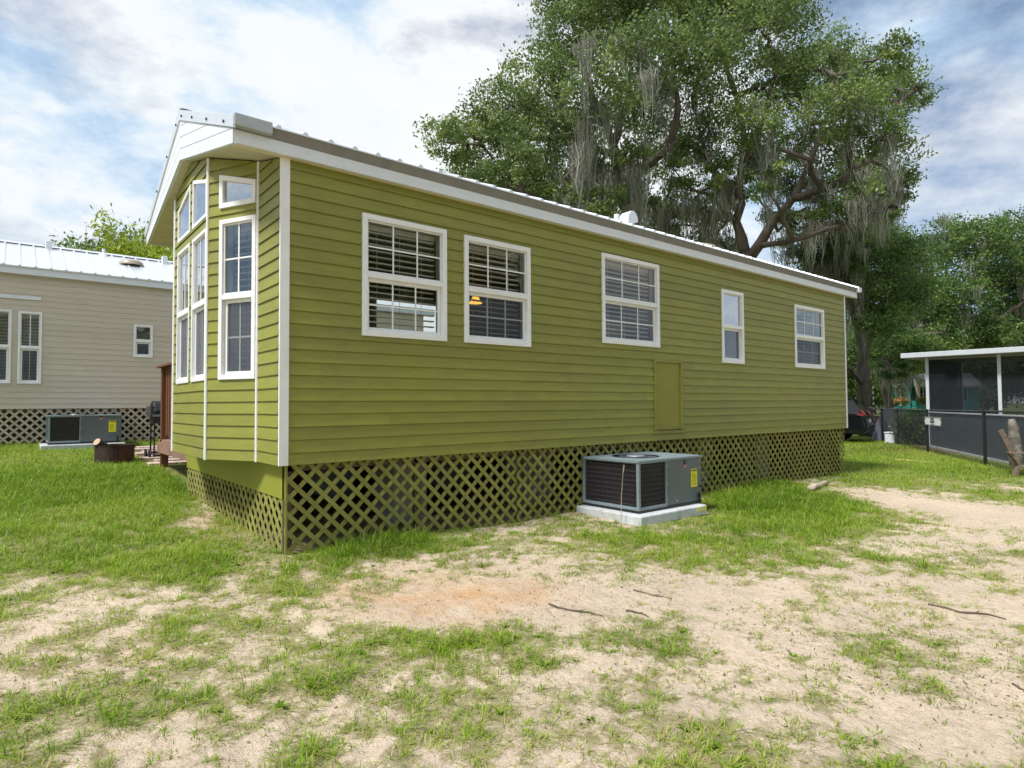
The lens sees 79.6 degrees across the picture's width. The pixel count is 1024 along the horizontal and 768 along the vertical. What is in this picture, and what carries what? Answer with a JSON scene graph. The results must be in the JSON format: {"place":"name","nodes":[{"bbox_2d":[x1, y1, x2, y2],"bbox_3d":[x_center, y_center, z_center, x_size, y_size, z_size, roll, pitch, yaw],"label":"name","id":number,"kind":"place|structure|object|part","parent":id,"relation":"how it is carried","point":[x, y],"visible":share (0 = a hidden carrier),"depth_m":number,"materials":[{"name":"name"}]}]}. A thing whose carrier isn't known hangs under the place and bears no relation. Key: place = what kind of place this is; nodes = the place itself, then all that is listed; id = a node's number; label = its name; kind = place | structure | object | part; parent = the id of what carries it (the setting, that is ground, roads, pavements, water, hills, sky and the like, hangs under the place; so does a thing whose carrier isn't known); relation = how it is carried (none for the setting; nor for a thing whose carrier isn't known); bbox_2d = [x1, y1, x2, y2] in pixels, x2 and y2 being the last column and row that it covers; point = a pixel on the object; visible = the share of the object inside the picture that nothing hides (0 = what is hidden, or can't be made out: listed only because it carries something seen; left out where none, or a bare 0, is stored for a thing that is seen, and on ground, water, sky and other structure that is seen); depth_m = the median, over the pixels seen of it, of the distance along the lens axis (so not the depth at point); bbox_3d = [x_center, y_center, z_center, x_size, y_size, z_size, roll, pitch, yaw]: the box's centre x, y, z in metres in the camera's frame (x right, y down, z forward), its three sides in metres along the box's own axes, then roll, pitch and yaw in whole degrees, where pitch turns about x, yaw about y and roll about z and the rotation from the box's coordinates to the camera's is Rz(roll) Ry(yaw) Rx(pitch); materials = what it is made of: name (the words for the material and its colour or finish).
{"place":"outdoors","nodes":[
{"label":"outdoors","id":0,"kind":"place"},
{"bbox_2d":[0,406,1023,767],"bbox_3d":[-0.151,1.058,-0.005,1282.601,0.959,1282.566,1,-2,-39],"label":"ground","id":1,"kind":"structure","parent":0,"point":[476,598],"depth_m":3.17,"materials":[{"name":"beige sand"}]},
{"bbox_2d":[39,441,125,450],"bbox_3d":[-7.961,1.159,11.382,1.260,0.135,0.885,1,-2,-39],"label":"concrete pad","id":2,"kind":"object","parent":1,"relation":"on","point":[58,447],"visible":0.27,"depth_m":10.93,"materials":[{"name":"white concrete"}]},
{"bbox_2d":[46,414,121,444],"bbox_3d":[-7.971,0.827,11.434,1.116,0.532,0.788,1,-2,-39],"label":"air conditioner","id":3,"kind":"object","parent":2,"relation":"on","point":[76,429],"visible":1,"depth_m":11.14,"materials":[{"name":"black metal"}]},
{"bbox_2d":[55,230,146,252],"bbox_3d":[-24.485,-3.820,39.580,12.129,11.109,11.305,0,-2,-15],"label":"wood edge tree","id":4,"kind":"object","parent":1,"relation":"on","point":[86,243],"visible":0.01,"depth_m":35.99,"materials":[{"name":"green plant"}]},
{"bbox_2d":[37,217,170,259],"bbox_3d":[-22.910,-3.866,40.395,12.820,12.443,13.279,-1,-2,11],"label":"wood edge tree","id":5,"kind":"object","parent":1,"relation":"on","point":[89,240],"visible":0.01,"depth_m":36.64,"materials":[{"name":"green plant"}]},
{"bbox_2d":[71,219,144,257],"bbox_3d":[-12.391,-1.766,19.141,2.971,6.522,2.124,0,-2,1],"label":"bamboo clump","id":6,"kind":"object","parent":1,"relation":"on","point":[129,247],"visible":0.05,"depth_m":18.92,"materials":[{"name":"green plant"}]},
{"bbox_2d":[94,443,134,463],"bbox_3d":[-6.419,1.139,9.921,0.562,0.320,0.562,1,-2,-39],"label":"fire ring","id":7,"kind":"object","parent":1,"relation":"on","point":[118,453],"visible":0.77,"depth_m":9.71,"materials":[{"name":"metal"}]},
{"bbox_2d":[93,438,110,445],"bbox_3d":[-6.501,1.031,9.867,0.130,0.336,0.438,-1,-2,15],"label":"firewood log","id":8,"kind":"object","parent":7,"relation":"on","point":[98,442],"visible":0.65,"depth_m":9.70,"materials":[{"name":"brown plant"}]},
{"bbox_2d":[84,203,161,258],"bbox_3d":[-12.083,-1.978,19.395,2.728,6.973,2.592,1,-2,-39],"label":"bamboo clump","id":9,"kind":"object","parent":1,"relation":"on","point":[110,249],"visible":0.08,"depth_m":18.85,"materials":[{"name":"green plant"}]},
{"bbox_2d":[111,243,172,260],"bbox_3d":[-11.340,-1.761,19.387,2.778,6.539,2.639,1,-2,-39],"label":"bamboo clump","id":10,"kind":"object","parent":1,"relation":"on","point":[157,251],"visible":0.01,"depth_m":19.15,"materials":[{"name":"green plant"}]},
{"bbox_2d":[134,445,186,465],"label":"patio","id":11,"kind":"structure","parent":1,"relation":"on","point":[171,460],"depth_m":10.25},
{"bbox_2d":[144,401,160,456],"bbox_3d":[-5.959,0.777,10.689,0.685,0.967,0.520,1,-2,-39],"label":"utility pedestal","id":12,"kind":"object","parent":11,"relation":"on","point":[153,411],"visible":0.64,"depth_m":10.39,"materials":[{"name":"black metal"}]},
{"bbox_2d":[148,247,172,260],"bbox_3d":[-10.072,-1.528,18.671,2.221,6.014,2.407,1,-2,-39],"label":"bamboo clump","id":13,"kind":"object","parent":1,"relation":"on","point":[161,249],"visible":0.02,"depth_m":17.97,"materials":[{"name":"green plant"}]},
{"bbox_2d":[156,362,186,467],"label":"wooden deck","id":14,"kind":"structure","parent":1,"relation":"on","point":[164,447],"depth_m":9.47,"materials":[{"name":"brown wood"}]},
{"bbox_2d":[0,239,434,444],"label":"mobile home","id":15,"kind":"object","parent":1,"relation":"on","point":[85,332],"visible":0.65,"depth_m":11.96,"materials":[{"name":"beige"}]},
{"bbox_2d":[0,309,11,383],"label":"window","id":16,"kind":"structure","parent":15,"relation":"in","point":[8,313],"depth_m":11.17,"materials":[{"name":"white plastic"}]},
{"bbox_2d":[17,311,41,383],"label":"window","id":17,"kind":"structure","parent":15,"relation":"in","point":[33,315],"depth_m":11.40,"materials":[{"name":"white plastic"}]},
{"bbox_2d":[133,324,152,357],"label":"window","id":18,"kind":"structure","parent":15,"relation":"in","point":[136,341],"depth_m":12.53,"materials":[{"name":"white plastic"}]},
{"bbox_2d":[145,107,861,555],"bbox_3d":[1.093,-0.425,9.749,11.480,4.573,3.946,1,-2,-39],"label":"mobile home","id":19,"kind":"object","parent":1,"relation":"on","point":[565,345],"visible":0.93,"depth_m":6.28,"materials":[{"name":"green paint"}]},
{"bbox_2d":[176,243,190,383],"bbox_3d":[-3.396,-0.713,6.451,0.120,1.420,0.580,1,-2,-39],"label":"window","id":20,"kind":"structure","parent":19,"relation":"in","point":[183,257],"depth_m":6.53,"materials":[{"name":"white plastic"}]},
{"bbox_2d":[177,184,191,243],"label":"window","id":21,"kind":"structure","parent":19,"relation":"in","point":[184,215],"depth_m":6.44,"materials":[{"name":"white plastic"}]},
{"bbox_2d":[190,228,205,381],"bbox_3d":[-2.962,-0.733,5.921,0.120,1.420,0.570,1,-2,-39],"label":"window","id":22,"kind":"structure","parent":19,"relation":"in","point":[199,242],"depth_m":6.01,"materials":[{"name":"white plastic"}]},
{"bbox_2d":[192,179,205,229],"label":"window","id":23,"kind":"structure","parent":19,"relation":"in","point":[199,186],"depth_m":5.98,"materials":[{"name":"white plastic"}]},
{"bbox_2d":[218,214,256,379],"bbox_3d":[-2.425,-0.766,5.567,0.440,1.455,0.185,-1,-2,23],"label":"window","id":24,"kind":"structure","parent":19,"relation":"in","point":[226,296],"depth_m":5.56,"materials":[{"name":"white plastic"}]},
{"bbox_2d":[219,175,256,208],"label":"window","id":25,"kind":"structure","parent":19,"relation":"in","point":[233,191],"depth_m":5.53,"materials":[{"name":"white plastic"}]},
{"bbox_2d":[371,294,435,326],"bbox_3d":[-1.536,-0.342,9.926,1.600,2.050,0.130,1,-2,-39],"label":"window","id":26,"kind":"structure","parent":19,"relation":"in","point":[373,295],"depth_m":9.56,"materials":[{"name":"white plastic"}]},
{"bbox_2d":[361,212,446,340],"bbox_3d":[-1.032,-0.964,5.767,0.886,1.093,0.190,1,-2,-39],"label":"window","id":27,"kind":"structure","parent":19,"relation":"in","point":[439,285],"depth_m":5.77,"materials":[{"name":"white plastic"}]},
{"bbox_2d":[469,245,481,303],"bbox_3d":[-0.412,-1.334,6.913,0.150,0.857,0.148,1,-2,-39],"label":"pendant lamp","id":28,"kind":"object","parent":19,"relation":"hanging from","point":[474,302],"visible":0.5,"depth_m":6.90,"materials":[{"name":"orange"}]},
{"bbox_2d":[463,235,530,346],"bbox_3d":[-0.191,-0.942,6.454,0.872,1.080,0.190,1,-2,-39],"label":"window","id":29,"kind":"structure","parent":19,"relation":"in","point":[524,297],"depth_m":6.48,"materials":[{"name":"white plastic"}]},
{"bbox_2d":[601,252,659,347],"bbox_3d":[1.459,-1.029,7.806,1.105,1.095,0.190,1,-2,-39],"label":"window","id":30,"kind":"structure","parent":19,"relation":"in","point":[654,287],"depth_m":7.85,"materials":[{"name":"white plastic"}]},
{"bbox_2d":[720,289,744,363],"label":"window","id":31,"kind":"structure","parent":19,"relation":"in","point":[732,302],"depth_m":9.25,"materials":[{"name":"white plastic"}]},
{"bbox_2d":[793,304,824,368],"bbox_3d":[5.173,-0.809,10.834,1.100,1.076,0.190,1,-2,-39],"label":"window","id":32,"kind":"structure","parent":19,"relation":"in","point":[819,338],"depth_m":10.94,"materials":[{"name":"white plastic"}]},
{"bbox_2d":[0,456,1014,767],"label":"weeds","id":33,"kind":"object","parent":1,"relation":"on","point":[700,726],"visible":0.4,"depth_m":3.15,"materials":[{"name":"green plant"}]},
{"bbox_2d":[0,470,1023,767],"bbox_3d":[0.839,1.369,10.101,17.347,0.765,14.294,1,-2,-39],"label":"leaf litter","id":34,"kind":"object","parent":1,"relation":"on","point":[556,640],"visible":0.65,"depth_m":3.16,"materials":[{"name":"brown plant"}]},
{"bbox_2d":[412,0,730,237],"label":"live oak","id":35,"kind":"object","parent":1,"relation":"on","point":[590,181],"visible":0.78,"depth_m":19.57,"materials":[{"name":"green plant"}]},
{"bbox_2d":[548,603,602,615],"bbox_3d":[0.380,1.355,3.690,0.395,0.023,0.053,-2,-2,36],"label":"fallen stick","id":36,"kind":"object","parent":1,"relation":"on","point":[553,605],"visible":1,"depth_m":3.68,"materials":[{"name":"brown wood"}]},
{"bbox_2d":[621,468,623,511],"bbox_3d":[1.161,1.157,6.447,0.049,0.628,0.015,-1,-2,20],"label":"dry stalk","id":37,"kind":"object","parent":1,"relation":"on","point":[621,492],"visible":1,"depth_m":6.45,"materials":[{"name":"beige plant"}]},
{"bbox_2d":[626,610,648,616],"bbox_3d":[0.755,1.371,3.680,0.146,0.025,0.040,-1,-2,30],"label":"fallen stick","id":38,"kind":"object","parent":1,"relation":"on","point":[637,612],"visible":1,"depth_m":3.67,"materials":[{"name":"brown wood"}]},
{"bbox_2d":[576,504,706,526],"bbox_3d":[1.497,1.454,7.082,1.190,0.112,0.950,1,-2,-39],"label":"concrete pad","id":39,"kind":"object","parent":1,"relation":"on","point":[665,515],"visible":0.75,"depth_m":6.69,"materials":[{"name":"white concrete"}]},
{"bbox_2d":[581,451,702,513],"bbox_3d":[1.532,1.115,7.194,1.171,0.572,0.858,1,-2,-39],"label":"air conditioner","id":40,"kind":"object","parent":39,"relation":"on","point":[654,481],"visible":1,"depth_m":6.87,"materials":[{"name":"black metal"}]},
{"bbox_2d":[633,589,671,598],"bbox_3d":[0.923,1.366,4.013,0.254,0.028,0.051,-1,-2,29],"label":"fallen stick","id":41,"kind":"object","parent":1,"relation":"on","point":[650,594],"visible":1,"depth_m":4.01,"materials":[{"name":"brown wood"}]},
{"bbox_2d":[628,0,947,275],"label":"live oak","id":42,"kind":"object","parent":1,"relation":"on","point":[879,197],"visible":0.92,"depth_m":20.97,"materials":[{"name":"green plant"}]},
{"bbox_2d":[807,480,828,490],"bbox_3d":[4.686,1.553,9.511,0.227,0.105,1.094,-2,-2,38],"label":"driftwood log","id":43,"kind":"object","parent":1,"relation":"on","point":[812,486],"visible":0.96,"depth_m":9.25,"materials":[{"name":"beige wood"}]},
{"bbox_2d":[841,396,874,439],"bbox_3d":[11.301,1.311,24.035,4.849,1.740,1.916,-2,-2,37],"label":"parked car","id":44,"kind":"object","parent":1,"relation":"on","point":[860,420],"visible":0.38,"depth_m":22.19,"materials":[{"name":"black paint"}]},
{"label":"rear window","id":45,"kind":"part","parent":44,"relation":"part of","materials":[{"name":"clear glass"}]},
{"bbox_2d":[846,332,891,400],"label":"wood edge tree","id":46,"kind":"object","parent":1,"relation":"on","point":[875,388],"depth_m":48.70,"materials":[{"name":"green plant"}]},
{"bbox_2d":[784,214,955,436],"bbox_3d":[15.499,-2.949,26.998,6.654,10.700,7.903,-1,-2,21],"label":"live oak","id":47,"kind":"object","parent":1,"relation":"on","point":[893,294],"visible":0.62,"depth_m":25.42,"materials":[{"name":"green plant"}]},
{"bbox_2d":[849,313,897,413],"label":"wood edge tree","id":48,"kind":"object","parent":1,"relation":"on","point":[880,403],"visible":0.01,"depth_m":52.57,"materials":[{"name":"green plant"}]},
{"bbox_2d":[872,386,874,420],"bbox_3d":[17.662,1.269,29.999,0.055,2.348,0.055,-1,-2,28],"label":"striped pole","id":49,"kind":"object","parent":1,"relation":"on","point":[873,398],"visible":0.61,"depth_m":29.99,"materials":[{"name":"white metal"}]},
{"bbox_2d":[845,304,929,402],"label":"wood edge tree","id":50,"kind":"object","parent":1,"relation":"on","point":[852,388],"visible":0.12,"depth_m":42.21,"materials":[{"name":"green plant"}]},
{"bbox_2d":[884,432,896,442],"bbox_3d":[13.344,1.887,21.606,0.360,0.400,0.360,1,-2,-39],"label":"plastic tote","id":51,"kind":"object","parent":1,"relation":"on","point":[890,438],"visible":0.68,"depth_m":21.51,"materials":[{"name":"white plastic"}]},
{"bbox_2d":[872,408,911,440],"bbox_3d":[14.563,1.532,23.440,1.326,1.219,1.541,1,-2,-39],"label":"tarp covered stack","id":52,"kind":"object","parent":1,"relation":"on","point":[877,433],"visible":0.34,"depth_m":23.26,"materials":[{"name":"grey plastic"}]},
{"bbox_2d":[870,371,924,413],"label":"wood edge tree","id":53,"kind":"object","parent":1,"relation":"on","point":[875,405],"depth_m":55.34,"materials":[{"name":"green plant"}]},
{"bbox_2d":[884,395,925,444],"bbox_3d":[13.679,1.238,20.912,1.622,1.694,2.033,1,-2,-39],"label":"shrub","id":54,"kind":"object","parent":1,"relation":"on","point":[918,429],"visible":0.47,"depth_m":20.76,"materials":[{"name":"green plant"}]},
{"bbox_2d":[892,374,925,415],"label":"turquoise cottage","id":55,"kind":"structure","parent":1,"relation":"on","point":[914,398],"depth_m":40.16,"materials":[{"name":"paint"}]},
{"bbox_2d":[893,398,904,406],"bbox_3d":[24.688,1.155,39.449,0.958,0.632,0.992,-1,-2,5],"label":"flower basket","id":56,"kind":"object","parent":55,"relation":"attached to","point":[896,401],"visible":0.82,"depth_m":39.35,"materials":[{"name":"orange plant"}]},
{"bbox_2d":[898,398,909,405],"bbox_3d":[25.186,1.113,39.479,0.918,0.637,0.976,-1,-2,22],"label":"flower basket","id":57,"kind":"object","parent":55,"relation":"attached to","point":[903,403],"visible":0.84,"depth_m":39.37,"materials":[{"name":"orange plant"}]},
{"bbox_2d":[910,388,915,403],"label":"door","id":58,"kind":"structure","parent":55,"relation":"in","point":[913,397],"depth_m":40.23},
{"bbox_2d":[911,378,918,396],"bbox_3d":[25.803,0.246,39.275,0.417,1.237,0.341,-1,-2,22],"label":"furled flag","id":59,"kind":"object","parent":55,"relation":"attached to","point":[917,387],"visible":0.98,"depth_m":39.16,"materials":[{"name":"beige fabric"}]},
{"bbox_2d":[916,396,925,404],"bbox_3d":[26.398,1.020,39.494,1.101,0.660,0.966,-1,-2,9],"label":"flower basket","id":60,"kind":"object","parent":55,"relation":"attached to","point":[921,400],"visible":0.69,"depth_m":39.43,"materials":[{"name":"green plant"}]},
{"bbox_2d":[919,387,925,396],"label":"window","id":61,"kind":"structure","parent":55,"relation":"in","point":[922,393],"depth_m":39.93,"materials":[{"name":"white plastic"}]},
{"bbox_2d":[846,299,1016,408],"bbox_3d":[22.991,-1.296,33.246,9.106,7.702,7.206,-1,-2,8],"label":"oak","id":62,"kind":"object","parent":1,"relation":"on","point":[920,337],"visible":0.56,"depth_m":32.33,"materials":[{"name":"green plant"}]},
{"bbox_2d":[865,408,1023,472],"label":"chain link fence","id":63,"kind":"object","parent":1,"relation":"on","point":[984,437],"visible":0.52,"depth_m":15.34,"materials":[{"name":"black metal"}]},
{"bbox_2d":[924,417,940,425],"bbox_3d":[11.678,1.038,17.067,0.008,0.235,1.472,-1,-2,20],"label":"notice sign","id":64,"kind":"object","parent":63,"relation":"attached to","point":[934,421],"visible":1,"depth_m":16.97,"materials":[{"name":"white plastic"}]},
{"bbox_2d":[874,204,1023,349],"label":"broad oak","id":65,"kind":"object","parent":1,"relation":"on","point":[996,239],"visible":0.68,"depth_m":33.75,"materials":[{"name":"green plant"}]},
{"bbox_2d":[901,346,1023,443],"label":"screened porch","id":66,"kind":"object","parent":1,"relation":"on","point":[983,379],"visible":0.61,"depth_m":19.07,"materials":[{"name":"grey metal"}]},
{"bbox_2d":[928,603,1005,618],"bbox_3d":[2.805,1.399,3.802,0.390,0.042,0.081,-1,-2,24],"label":"fallen stick","id":67,"kind":"object","parent":1,"relation":"on","point":[976,612],"visible":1,"depth_m":3.78,"materials":[{"name":"brown wood"}]},
{"bbox_2d":[929,412,1023,466],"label":"slate wall","id":68,"kind":"structure","parent":1,"relation":"on","point":[979,440],"depth_m":16.23,"materials":[{"name":"plastic"}]},
{"bbox_2d":[981,340,1022,346],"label":"wood edge tree","id":69,"kind":"object","parent":1,"relation":"on","point":[1019,345],"visible":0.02,"depth_m":51.35,"materials":[{"name":"green plant"}]},
{"bbox_2d":[998,429,1023,476],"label":"garden chair","id":70,"kind":"object","parent":1,"relation":"on","point":[1010,452],"visible":0.94,"depth_m":11.44,"materials":[{"name":"brown wood"}]},
{"bbox_2d":[1008,419,1023,465],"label":"forked stump","id":71,"kind":"object","parent":1,"relation":"on","point":[1020,459],"visible":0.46,"depth_m":13.57,"materials":[{"name":"wood"}]},
{"bbox_2d":[0,435,1023,767],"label":"grass","id":72,"kind":"structure","parent":0,"point":[796,499],"depth_m":4.66,"materials":[{"name":"green plant"}]},
{"bbox_2d":[0,0,1023,342],"label":"sky","id":73,"kind":"structure","parent":0,"point":[92,92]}
]}

